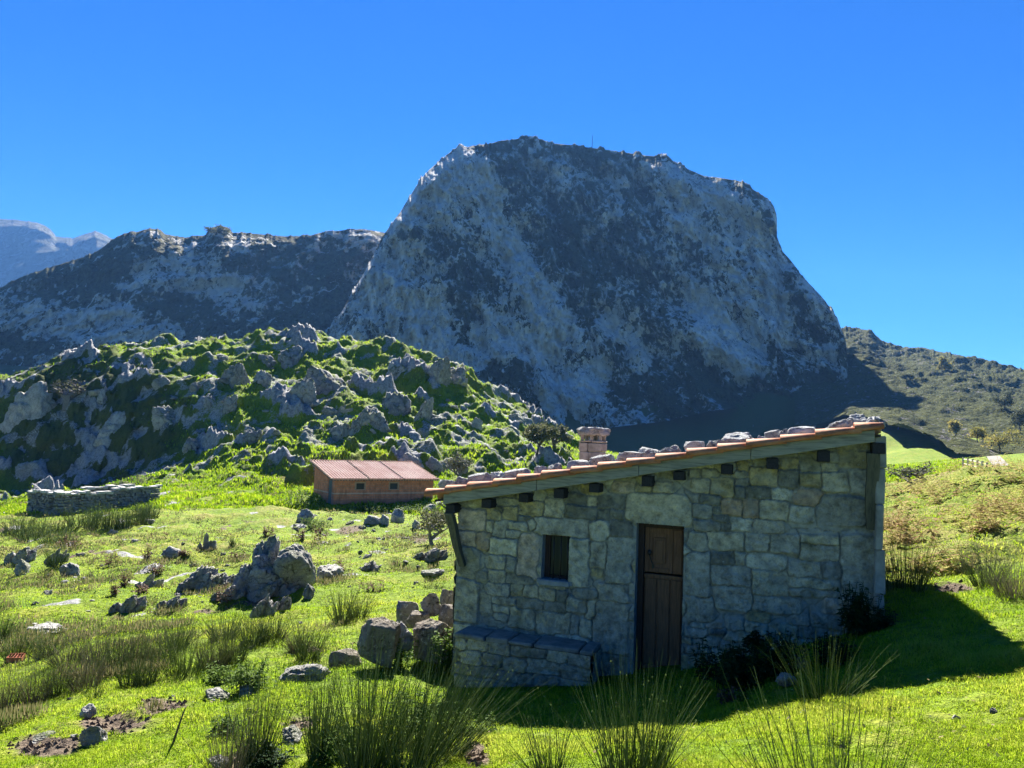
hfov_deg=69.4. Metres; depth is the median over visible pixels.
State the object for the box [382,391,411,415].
boulder
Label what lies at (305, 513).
rock
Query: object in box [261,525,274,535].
dock plant
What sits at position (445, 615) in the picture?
rock
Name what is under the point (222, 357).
boulder
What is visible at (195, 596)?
meadow grass
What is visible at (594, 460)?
roof stone
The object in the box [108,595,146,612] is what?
rock
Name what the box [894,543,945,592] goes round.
rush clump
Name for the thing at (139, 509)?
weed
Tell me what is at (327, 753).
weed
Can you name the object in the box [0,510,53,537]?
rush clump
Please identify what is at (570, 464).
roof stone
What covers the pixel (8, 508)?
hill grass
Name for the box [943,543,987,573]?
rush clump
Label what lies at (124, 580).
dock plant
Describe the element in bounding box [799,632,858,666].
weed
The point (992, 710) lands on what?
rock
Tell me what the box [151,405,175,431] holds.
boulder
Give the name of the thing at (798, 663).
weed
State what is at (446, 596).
rock
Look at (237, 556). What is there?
dock plant
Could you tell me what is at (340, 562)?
dock plant
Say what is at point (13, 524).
rush clump
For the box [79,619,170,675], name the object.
rush clump
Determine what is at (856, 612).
weed
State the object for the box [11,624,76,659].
rush clump
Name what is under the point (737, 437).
roof stone
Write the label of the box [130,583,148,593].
dock plant
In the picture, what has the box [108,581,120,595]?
dock plant
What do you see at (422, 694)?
weed
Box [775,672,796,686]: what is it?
rock
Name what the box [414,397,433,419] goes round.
boulder
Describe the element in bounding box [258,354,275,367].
boulder
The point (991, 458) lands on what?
path
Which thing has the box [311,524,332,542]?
dock plant
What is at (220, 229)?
bush
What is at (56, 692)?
rush clump
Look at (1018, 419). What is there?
tree
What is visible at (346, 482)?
brick barn
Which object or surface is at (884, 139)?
sky
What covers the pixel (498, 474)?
roof stone
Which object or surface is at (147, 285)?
ridge
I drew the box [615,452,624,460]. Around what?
roof stone
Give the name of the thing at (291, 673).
rock
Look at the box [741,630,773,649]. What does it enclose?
weed
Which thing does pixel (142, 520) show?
rush clump
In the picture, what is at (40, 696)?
rush clump
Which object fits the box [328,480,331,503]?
barn door
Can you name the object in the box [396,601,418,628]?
rock
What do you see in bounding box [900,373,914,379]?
tree
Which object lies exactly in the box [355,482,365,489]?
window frame
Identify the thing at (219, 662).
rush clump
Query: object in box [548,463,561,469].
roof stone
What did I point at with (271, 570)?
boulder
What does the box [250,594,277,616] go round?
rock
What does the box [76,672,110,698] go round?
rush clump
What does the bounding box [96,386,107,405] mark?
boulder
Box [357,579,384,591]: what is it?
dock plant
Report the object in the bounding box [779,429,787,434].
roof stone
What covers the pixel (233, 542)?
rush clump
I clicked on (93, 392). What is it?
boulder
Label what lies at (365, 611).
rush clump
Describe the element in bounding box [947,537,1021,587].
rush clump
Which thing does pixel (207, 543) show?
rock
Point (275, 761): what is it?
weed
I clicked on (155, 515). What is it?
rush clump
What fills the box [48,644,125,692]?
rush clump
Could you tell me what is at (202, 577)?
boulder
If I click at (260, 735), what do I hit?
rush clump
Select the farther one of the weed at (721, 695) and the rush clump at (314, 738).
the weed at (721, 695)
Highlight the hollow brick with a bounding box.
[6,653,25,662]
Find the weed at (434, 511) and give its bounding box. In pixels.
[425,503,445,523]
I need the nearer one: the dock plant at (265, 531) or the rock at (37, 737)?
the rock at (37, 737)
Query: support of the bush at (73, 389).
on the ground at (56, 434)
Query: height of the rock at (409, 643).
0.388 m
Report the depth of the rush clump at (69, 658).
11.80 m
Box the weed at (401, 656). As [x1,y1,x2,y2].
[377,633,420,668]
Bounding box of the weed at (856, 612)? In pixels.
[834,581,889,636]
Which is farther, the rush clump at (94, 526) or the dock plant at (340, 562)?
the rush clump at (94, 526)
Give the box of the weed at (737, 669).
[688,637,781,692]
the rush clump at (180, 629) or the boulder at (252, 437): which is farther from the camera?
the boulder at (252, 437)
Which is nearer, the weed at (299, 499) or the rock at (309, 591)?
the rock at (309, 591)
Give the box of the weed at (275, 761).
[233,732,299,767]
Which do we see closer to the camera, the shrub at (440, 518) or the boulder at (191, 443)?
the shrub at (440, 518)
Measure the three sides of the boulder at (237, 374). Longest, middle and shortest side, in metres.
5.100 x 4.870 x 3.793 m
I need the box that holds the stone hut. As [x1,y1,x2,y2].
[424,422,886,688]
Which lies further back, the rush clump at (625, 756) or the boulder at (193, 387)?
the boulder at (193, 387)
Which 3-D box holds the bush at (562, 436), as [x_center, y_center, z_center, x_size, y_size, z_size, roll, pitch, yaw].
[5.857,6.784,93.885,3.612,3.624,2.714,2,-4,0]
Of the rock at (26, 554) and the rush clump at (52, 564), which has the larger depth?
the rock at (26, 554)
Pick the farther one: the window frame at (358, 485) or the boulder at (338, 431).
the boulder at (338, 431)
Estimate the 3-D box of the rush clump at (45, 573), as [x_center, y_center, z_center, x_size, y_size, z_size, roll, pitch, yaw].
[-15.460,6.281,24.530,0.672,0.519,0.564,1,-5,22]
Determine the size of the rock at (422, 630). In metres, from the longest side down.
0.590 x 0.577 x 0.383 m
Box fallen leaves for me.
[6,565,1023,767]
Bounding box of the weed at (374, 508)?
[356,503,388,512]
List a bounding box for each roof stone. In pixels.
[438,480,453,487]
[453,476,469,484]
[468,472,491,481]
[490,471,504,480]
[504,468,530,477]
[533,466,546,473]
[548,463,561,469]
[567,460,589,468]
[589,454,614,465]
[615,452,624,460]
[620,451,641,460]
[639,447,660,457]
[662,445,680,452]
[684,441,704,450]
[706,441,716,446]
[721,432,753,442]
[764,430,779,437]
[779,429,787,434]
[788,426,815,433]
[825,417,854,428]
[849,414,866,421]
[866,416,886,427]
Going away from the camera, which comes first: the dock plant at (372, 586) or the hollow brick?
the hollow brick
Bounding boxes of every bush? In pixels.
[50,376,91,411]
[204,224,232,234]
[441,448,474,477]
[547,423,572,448]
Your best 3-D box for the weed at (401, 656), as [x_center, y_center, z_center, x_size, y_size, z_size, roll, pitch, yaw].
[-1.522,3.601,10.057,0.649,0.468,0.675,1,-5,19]
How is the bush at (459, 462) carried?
on the ground at (56, 434)
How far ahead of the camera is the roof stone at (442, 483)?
10.28 m
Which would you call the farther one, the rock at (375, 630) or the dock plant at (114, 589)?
the dock plant at (114, 589)
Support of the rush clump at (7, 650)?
on the ground at (56, 434)
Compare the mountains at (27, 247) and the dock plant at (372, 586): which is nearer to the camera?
the dock plant at (372, 586)
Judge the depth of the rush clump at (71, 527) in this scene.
43.26 m
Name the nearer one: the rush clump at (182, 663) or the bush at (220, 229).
the rush clump at (182, 663)
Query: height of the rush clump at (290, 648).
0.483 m
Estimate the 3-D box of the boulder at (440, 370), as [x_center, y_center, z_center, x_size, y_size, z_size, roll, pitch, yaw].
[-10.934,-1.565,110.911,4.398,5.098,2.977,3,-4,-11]
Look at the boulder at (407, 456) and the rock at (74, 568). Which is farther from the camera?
the boulder at (407, 456)
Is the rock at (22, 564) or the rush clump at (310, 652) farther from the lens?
the rock at (22, 564)
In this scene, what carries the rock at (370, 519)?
on the ground at (56, 434)
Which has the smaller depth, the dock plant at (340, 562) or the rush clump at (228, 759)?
the rush clump at (228, 759)
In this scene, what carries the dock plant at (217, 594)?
on the ground at (56, 434)
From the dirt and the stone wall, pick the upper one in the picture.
the stone wall
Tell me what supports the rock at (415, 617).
on the ground at (56, 434)
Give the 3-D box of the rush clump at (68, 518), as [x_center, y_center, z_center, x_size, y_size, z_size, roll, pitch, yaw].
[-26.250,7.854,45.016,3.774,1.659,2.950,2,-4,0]
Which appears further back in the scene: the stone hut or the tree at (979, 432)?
the tree at (979, 432)
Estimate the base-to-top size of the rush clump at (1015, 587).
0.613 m
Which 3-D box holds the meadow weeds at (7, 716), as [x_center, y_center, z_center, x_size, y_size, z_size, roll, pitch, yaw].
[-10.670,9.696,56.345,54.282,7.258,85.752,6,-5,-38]
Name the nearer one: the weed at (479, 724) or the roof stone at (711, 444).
the weed at (479, 724)
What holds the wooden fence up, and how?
on the ground at (56, 434)
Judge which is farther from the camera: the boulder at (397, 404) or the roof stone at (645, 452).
the boulder at (397, 404)
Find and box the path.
[979,456,1008,465]
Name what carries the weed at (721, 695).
on the ground at (56, 434)
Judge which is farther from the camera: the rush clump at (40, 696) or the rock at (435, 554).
the rock at (435, 554)
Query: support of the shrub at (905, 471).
on the ground at (56, 434)
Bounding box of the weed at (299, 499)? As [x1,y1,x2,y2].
[273,486,321,507]
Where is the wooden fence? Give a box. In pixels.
[962,457,988,466]
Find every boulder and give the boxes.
[0,381,56,433]
[15,459,48,479]
[88,389,100,395]
[93,411,125,447]
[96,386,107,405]
[151,377,169,390]
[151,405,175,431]
[176,565,235,592]
[182,437,198,454]
[189,382,198,391]
[203,395,215,409]
[215,354,227,360]
[218,377,226,383]
[221,362,250,388]
[223,393,237,414]
[229,534,315,601]
[243,429,262,444]
[253,370,271,386]
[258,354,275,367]
[273,429,281,435]
[278,345,303,368]
[289,378,316,403]
[303,365,356,394]
[310,399,328,407]
[322,406,338,415]
[329,423,349,440]
[338,406,352,412]
[348,406,391,436]
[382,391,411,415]
[385,356,415,379]
[399,452,423,467]
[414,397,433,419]
[423,504,435,510]
[425,456,443,472]
[427,357,451,386]
[430,417,445,420]
[451,367,465,386]
[453,376,467,385]
[471,417,482,429]
[508,413,517,417]
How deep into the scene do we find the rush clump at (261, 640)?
11.58 m
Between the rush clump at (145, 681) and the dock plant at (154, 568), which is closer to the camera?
the rush clump at (145, 681)
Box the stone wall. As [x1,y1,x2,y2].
[26,484,162,514]
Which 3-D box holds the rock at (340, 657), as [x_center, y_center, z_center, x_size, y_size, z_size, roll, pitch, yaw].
[-2.285,3.776,10.179,0.449,0.270,0.350,0,-2,-8]
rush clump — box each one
[0,506,50,534]
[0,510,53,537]
[0,609,25,641]
[0,623,43,663]
[0,650,55,709]
[3,652,81,706]
[7,512,78,535]
[9,523,54,542]
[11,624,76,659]
[15,636,104,698]
[17,622,115,666]
[30,526,75,544]
[31,509,85,533]
[35,568,54,579]
[38,540,76,567]
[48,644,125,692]
[49,528,88,543]
[51,501,111,527]
[55,616,143,665]
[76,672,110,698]
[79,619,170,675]
[80,501,121,530]
[92,499,137,530]
[99,622,179,663]
[103,636,157,687]
[106,506,141,528]
[115,622,202,663]
[121,648,178,687]
[123,502,155,524]
[124,621,238,678]
[128,504,165,518]
[142,611,208,650]
[163,616,262,669]
[166,691,283,767]
[187,606,266,641]
[208,613,280,665]
[218,604,291,646]
[220,660,305,767]
[228,533,238,545]
[241,604,309,641]
[261,622,327,654]
[267,620,478,767]
[282,648,378,761]
[284,612,343,661]
[317,580,378,624]
[341,586,378,618]
[355,656,490,767]
[392,624,555,759]
[501,705,586,767]
[540,644,719,767]
[614,668,701,767]
[678,650,982,767]
[756,621,899,703]
[883,524,971,590]
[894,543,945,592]
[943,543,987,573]
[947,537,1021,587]
[952,543,1023,599]
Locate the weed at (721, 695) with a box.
[715,686,743,704]
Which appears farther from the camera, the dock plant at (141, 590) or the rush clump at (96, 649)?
the dock plant at (141, 590)
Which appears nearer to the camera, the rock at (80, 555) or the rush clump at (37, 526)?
the rock at (80, 555)
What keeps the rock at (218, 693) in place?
on the ground at (56, 434)
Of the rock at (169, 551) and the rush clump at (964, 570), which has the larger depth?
the rock at (169, 551)
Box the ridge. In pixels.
[0,225,384,366]
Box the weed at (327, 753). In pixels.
[311,710,385,765]
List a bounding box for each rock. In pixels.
[3,547,36,563]
[13,559,30,575]
[26,622,64,635]
[30,730,55,743]
[42,590,51,594]
[43,547,69,564]
[58,563,70,575]
[68,562,79,575]
[75,553,85,556]
[79,703,96,718]
[79,726,107,747]
[108,529,117,533]
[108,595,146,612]
[135,572,163,588]
[156,595,187,611]
[161,546,179,557]
[197,533,216,549]
[205,687,229,702]
[208,754,225,767]
[210,585,245,602]
[239,685,256,698]
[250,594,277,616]
[277,595,291,610]
[279,664,330,682]
[282,724,302,745]
[296,509,313,523]
[302,584,314,598]
[316,564,343,581]
[328,648,360,668]
[357,617,400,667]
[359,560,381,571]
[362,553,371,558]
[364,515,379,523]
[379,514,388,524]
[390,508,404,522]
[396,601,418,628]
[396,621,413,652]
[406,610,429,627]
[412,520,419,528]
[412,548,447,561]
[413,618,452,664]
[420,593,440,616]
[421,568,443,576]
[438,604,452,627]
[440,589,453,605]
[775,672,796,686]
[989,707,997,713]
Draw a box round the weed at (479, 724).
[448,707,503,739]
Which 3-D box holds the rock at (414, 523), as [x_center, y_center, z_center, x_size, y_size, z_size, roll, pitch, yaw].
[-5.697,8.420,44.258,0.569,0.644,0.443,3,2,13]
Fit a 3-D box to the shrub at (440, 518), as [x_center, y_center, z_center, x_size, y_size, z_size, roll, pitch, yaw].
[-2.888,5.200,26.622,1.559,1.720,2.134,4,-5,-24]
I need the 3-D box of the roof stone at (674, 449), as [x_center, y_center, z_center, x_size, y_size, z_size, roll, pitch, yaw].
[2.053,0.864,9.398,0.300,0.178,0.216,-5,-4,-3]
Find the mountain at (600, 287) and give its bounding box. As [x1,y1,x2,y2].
[325,135,847,427]
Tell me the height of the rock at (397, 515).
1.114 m
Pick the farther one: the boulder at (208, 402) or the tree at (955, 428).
the tree at (955, 428)
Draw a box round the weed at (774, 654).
[748,630,808,679]
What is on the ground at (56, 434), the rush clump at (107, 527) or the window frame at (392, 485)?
the rush clump at (107, 527)
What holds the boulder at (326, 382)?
on the ground at (56, 434)
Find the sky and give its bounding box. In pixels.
[0,0,1023,368]
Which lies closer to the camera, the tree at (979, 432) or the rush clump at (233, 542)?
the rush clump at (233, 542)
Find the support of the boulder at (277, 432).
on the ground at (56, 434)
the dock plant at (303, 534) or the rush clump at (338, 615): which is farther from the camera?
the dock plant at (303, 534)
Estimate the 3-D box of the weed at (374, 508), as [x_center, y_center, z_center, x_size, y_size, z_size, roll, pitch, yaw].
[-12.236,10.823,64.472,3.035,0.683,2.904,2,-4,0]
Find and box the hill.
[795,326,1023,456]
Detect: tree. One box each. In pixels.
[521,420,559,455]
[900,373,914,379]
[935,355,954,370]
[946,419,962,435]
[964,425,991,442]
[979,425,1023,450]
[991,389,1014,409]
[1006,403,1023,430]
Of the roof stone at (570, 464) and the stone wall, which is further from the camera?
the stone wall
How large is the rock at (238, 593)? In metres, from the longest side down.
0.820 x 0.638 x 0.400 m
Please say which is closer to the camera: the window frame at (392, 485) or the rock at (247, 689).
the rock at (247, 689)
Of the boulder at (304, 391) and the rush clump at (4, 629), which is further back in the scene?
the boulder at (304, 391)
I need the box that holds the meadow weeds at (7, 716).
[0,472,457,730]
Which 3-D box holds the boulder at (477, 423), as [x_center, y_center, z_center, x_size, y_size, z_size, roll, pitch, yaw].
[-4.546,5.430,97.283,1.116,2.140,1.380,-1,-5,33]
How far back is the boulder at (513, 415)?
108.52 m
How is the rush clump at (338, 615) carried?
on the ground at (56, 434)
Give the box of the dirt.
[7,543,965,767]
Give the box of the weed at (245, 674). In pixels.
[224,652,279,695]
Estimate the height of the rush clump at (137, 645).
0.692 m
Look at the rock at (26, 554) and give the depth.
28.54 m
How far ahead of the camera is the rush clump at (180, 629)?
11.85 m
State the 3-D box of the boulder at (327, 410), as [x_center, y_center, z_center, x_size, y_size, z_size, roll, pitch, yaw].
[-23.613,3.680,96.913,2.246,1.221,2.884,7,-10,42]
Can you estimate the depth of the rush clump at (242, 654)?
10.61 m
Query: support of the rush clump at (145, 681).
on the ground at (56, 434)
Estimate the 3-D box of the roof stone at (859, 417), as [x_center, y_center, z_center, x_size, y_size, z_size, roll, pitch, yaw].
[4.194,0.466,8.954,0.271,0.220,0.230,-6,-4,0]
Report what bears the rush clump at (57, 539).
on the ground at (56, 434)
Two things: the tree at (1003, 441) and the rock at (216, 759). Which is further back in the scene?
the tree at (1003, 441)
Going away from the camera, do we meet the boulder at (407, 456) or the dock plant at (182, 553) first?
the dock plant at (182, 553)
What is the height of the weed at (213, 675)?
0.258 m
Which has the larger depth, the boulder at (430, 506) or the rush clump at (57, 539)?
the boulder at (430, 506)
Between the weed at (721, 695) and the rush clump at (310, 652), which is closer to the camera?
the weed at (721, 695)
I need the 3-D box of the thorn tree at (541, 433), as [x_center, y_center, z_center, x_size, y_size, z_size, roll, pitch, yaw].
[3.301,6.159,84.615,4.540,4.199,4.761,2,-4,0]
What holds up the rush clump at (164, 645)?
on the ground at (56, 434)
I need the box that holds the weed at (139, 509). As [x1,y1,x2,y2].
[125,502,159,512]
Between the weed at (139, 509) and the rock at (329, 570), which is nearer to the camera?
the rock at (329, 570)
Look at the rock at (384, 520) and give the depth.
45.71 m
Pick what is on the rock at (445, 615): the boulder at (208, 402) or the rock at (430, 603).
the rock at (430, 603)
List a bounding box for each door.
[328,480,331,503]
[635,523,683,669]
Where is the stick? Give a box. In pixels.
[172,707,185,743]
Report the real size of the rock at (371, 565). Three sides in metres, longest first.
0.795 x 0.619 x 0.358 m
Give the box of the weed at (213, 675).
[199,661,237,685]
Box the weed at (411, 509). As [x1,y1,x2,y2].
[395,504,428,512]
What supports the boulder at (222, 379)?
on the ground at (56, 434)
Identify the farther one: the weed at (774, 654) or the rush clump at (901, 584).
the rush clump at (901, 584)
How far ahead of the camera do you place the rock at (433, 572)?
19.24 m
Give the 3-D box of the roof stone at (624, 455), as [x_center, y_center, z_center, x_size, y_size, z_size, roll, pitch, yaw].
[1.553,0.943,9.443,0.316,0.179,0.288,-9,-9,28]
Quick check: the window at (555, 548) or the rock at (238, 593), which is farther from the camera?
the rock at (238, 593)
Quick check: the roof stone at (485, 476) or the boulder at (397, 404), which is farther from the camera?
the boulder at (397, 404)
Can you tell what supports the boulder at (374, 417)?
on the ground at (56, 434)
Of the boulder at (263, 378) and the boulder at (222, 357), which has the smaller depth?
the boulder at (263, 378)
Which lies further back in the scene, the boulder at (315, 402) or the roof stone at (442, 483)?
the boulder at (315, 402)
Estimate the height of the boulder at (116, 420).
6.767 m
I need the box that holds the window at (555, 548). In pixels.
[536,534,571,587]
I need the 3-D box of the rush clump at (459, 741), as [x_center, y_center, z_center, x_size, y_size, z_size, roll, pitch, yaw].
[-0.282,2.265,5.422,1.221,0.944,1.130,2,-4,0]
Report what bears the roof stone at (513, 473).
on the stone hut
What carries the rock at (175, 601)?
on the ground at (56, 434)
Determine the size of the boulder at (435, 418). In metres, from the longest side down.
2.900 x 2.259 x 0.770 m
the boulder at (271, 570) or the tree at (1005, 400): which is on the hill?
the tree at (1005, 400)
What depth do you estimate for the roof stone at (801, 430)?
8.69 m
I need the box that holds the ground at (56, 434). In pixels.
[0,322,1023,767]
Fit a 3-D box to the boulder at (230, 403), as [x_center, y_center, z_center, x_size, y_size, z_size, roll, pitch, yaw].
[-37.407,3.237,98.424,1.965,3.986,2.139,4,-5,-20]
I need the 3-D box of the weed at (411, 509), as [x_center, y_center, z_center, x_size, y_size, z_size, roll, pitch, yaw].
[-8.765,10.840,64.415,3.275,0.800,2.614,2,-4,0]
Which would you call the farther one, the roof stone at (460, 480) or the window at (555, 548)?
the roof stone at (460, 480)
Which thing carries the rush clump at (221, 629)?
on the ground at (56, 434)
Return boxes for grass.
[0,326,969,515]
[0,464,1023,654]
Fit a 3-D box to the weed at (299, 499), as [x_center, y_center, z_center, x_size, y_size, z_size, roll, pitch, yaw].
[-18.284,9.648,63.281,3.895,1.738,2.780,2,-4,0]
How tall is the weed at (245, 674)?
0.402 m
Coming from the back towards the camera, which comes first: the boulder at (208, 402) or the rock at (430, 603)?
the boulder at (208, 402)
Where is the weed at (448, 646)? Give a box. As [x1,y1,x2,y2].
[429,628,454,674]
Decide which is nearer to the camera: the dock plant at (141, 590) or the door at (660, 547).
the door at (660, 547)
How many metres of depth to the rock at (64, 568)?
25.08 m
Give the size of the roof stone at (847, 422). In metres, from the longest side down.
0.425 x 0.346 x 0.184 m
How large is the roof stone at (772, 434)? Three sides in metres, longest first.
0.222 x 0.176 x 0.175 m
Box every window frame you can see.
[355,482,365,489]
[388,482,398,489]
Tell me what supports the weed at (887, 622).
on the ground at (56, 434)
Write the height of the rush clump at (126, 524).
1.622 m
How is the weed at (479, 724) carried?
on the ground at (56, 434)
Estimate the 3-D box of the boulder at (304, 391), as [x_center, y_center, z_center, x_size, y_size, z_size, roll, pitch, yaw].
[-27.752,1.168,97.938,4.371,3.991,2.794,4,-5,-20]
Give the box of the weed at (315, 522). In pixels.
[300,516,333,528]
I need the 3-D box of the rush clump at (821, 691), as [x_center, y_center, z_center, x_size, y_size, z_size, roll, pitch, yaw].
[2.501,2.234,5.999,1.115,0.659,0.922,2,-4,10]
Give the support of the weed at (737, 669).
on the ground at (56, 434)
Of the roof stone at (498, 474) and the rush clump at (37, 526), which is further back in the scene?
the rush clump at (37, 526)
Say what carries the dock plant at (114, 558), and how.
on the ground at (56, 434)
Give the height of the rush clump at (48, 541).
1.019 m
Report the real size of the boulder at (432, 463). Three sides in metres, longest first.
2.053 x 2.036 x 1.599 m
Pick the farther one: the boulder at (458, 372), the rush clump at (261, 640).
the boulder at (458, 372)
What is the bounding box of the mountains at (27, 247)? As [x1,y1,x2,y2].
[0,219,111,287]
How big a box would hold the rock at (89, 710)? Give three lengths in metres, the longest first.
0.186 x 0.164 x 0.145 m
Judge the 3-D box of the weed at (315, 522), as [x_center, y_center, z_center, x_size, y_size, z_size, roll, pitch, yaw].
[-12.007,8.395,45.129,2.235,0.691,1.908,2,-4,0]
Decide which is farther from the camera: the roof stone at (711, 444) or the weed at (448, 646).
the weed at (448, 646)
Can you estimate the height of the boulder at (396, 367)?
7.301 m
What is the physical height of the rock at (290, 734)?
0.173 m
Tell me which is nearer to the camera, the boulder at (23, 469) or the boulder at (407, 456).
the boulder at (407, 456)
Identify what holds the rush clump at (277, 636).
on the ground at (56, 434)
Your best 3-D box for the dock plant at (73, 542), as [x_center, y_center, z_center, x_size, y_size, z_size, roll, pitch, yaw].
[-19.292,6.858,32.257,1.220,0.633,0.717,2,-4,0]
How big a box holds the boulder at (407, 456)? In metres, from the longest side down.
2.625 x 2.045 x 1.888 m
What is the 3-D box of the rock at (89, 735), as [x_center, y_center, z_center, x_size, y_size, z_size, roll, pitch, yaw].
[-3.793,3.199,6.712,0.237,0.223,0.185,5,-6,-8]
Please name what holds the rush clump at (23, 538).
on the ground at (56, 434)
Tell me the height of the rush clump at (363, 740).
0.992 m
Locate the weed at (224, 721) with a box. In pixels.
[207,709,247,741]
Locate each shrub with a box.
[415,506,457,544]
[885,461,938,486]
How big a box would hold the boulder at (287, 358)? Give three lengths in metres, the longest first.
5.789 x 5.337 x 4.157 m
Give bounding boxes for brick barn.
[310,459,438,504]
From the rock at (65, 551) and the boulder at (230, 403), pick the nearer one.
the rock at (65, 551)
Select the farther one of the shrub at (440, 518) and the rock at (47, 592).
the shrub at (440, 518)
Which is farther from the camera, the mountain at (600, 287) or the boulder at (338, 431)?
the mountain at (600, 287)
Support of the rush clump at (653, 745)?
on the ground at (56, 434)
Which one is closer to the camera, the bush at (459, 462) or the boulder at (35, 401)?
the bush at (459, 462)
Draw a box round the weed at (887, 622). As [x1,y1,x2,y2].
[867,606,898,630]
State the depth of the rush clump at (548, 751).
4.69 m
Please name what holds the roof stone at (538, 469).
on the stone hut
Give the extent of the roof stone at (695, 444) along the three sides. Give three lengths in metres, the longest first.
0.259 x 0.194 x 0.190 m
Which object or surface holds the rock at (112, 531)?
on the ground at (56, 434)
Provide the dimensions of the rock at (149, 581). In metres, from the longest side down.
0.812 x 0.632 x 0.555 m
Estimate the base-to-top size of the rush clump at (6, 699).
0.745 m
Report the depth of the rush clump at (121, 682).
9.66 m
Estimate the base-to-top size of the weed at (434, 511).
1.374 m
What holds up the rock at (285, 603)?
on the ground at (56, 434)
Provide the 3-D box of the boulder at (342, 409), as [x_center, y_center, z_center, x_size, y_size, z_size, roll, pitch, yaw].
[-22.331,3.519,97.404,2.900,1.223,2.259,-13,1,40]
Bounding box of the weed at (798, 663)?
[788,654,809,670]
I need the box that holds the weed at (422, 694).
[386,686,460,746]
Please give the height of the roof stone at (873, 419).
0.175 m
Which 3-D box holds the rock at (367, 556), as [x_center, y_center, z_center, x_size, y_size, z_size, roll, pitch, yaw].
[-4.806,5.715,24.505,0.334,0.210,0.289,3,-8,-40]
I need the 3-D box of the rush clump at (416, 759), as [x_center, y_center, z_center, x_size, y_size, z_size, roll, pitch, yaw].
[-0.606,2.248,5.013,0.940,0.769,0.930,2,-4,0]
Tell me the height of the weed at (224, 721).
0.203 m
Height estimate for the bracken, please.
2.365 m
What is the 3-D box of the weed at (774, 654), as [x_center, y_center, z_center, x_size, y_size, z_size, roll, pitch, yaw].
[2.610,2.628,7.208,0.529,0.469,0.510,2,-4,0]
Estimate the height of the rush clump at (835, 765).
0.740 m
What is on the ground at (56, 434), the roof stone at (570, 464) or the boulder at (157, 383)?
the boulder at (157, 383)
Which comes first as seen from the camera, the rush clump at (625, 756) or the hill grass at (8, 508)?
the rush clump at (625, 756)
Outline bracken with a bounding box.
[882,451,1023,575]
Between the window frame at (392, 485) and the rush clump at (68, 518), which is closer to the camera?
the rush clump at (68, 518)
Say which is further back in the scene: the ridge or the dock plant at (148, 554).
the ridge
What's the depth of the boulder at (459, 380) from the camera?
112.27 m
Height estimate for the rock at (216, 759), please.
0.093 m
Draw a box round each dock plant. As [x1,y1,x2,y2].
[56,534,83,547]
[96,547,120,567]
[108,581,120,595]
[118,571,131,585]
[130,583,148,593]
[140,541,156,559]
[150,562,162,574]
[176,547,191,556]
[207,579,232,605]
[229,550,244,559]
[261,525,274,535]
[291,528,306,539]
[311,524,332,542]
[334,556,351,569]
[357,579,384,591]
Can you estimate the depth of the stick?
6.29 m

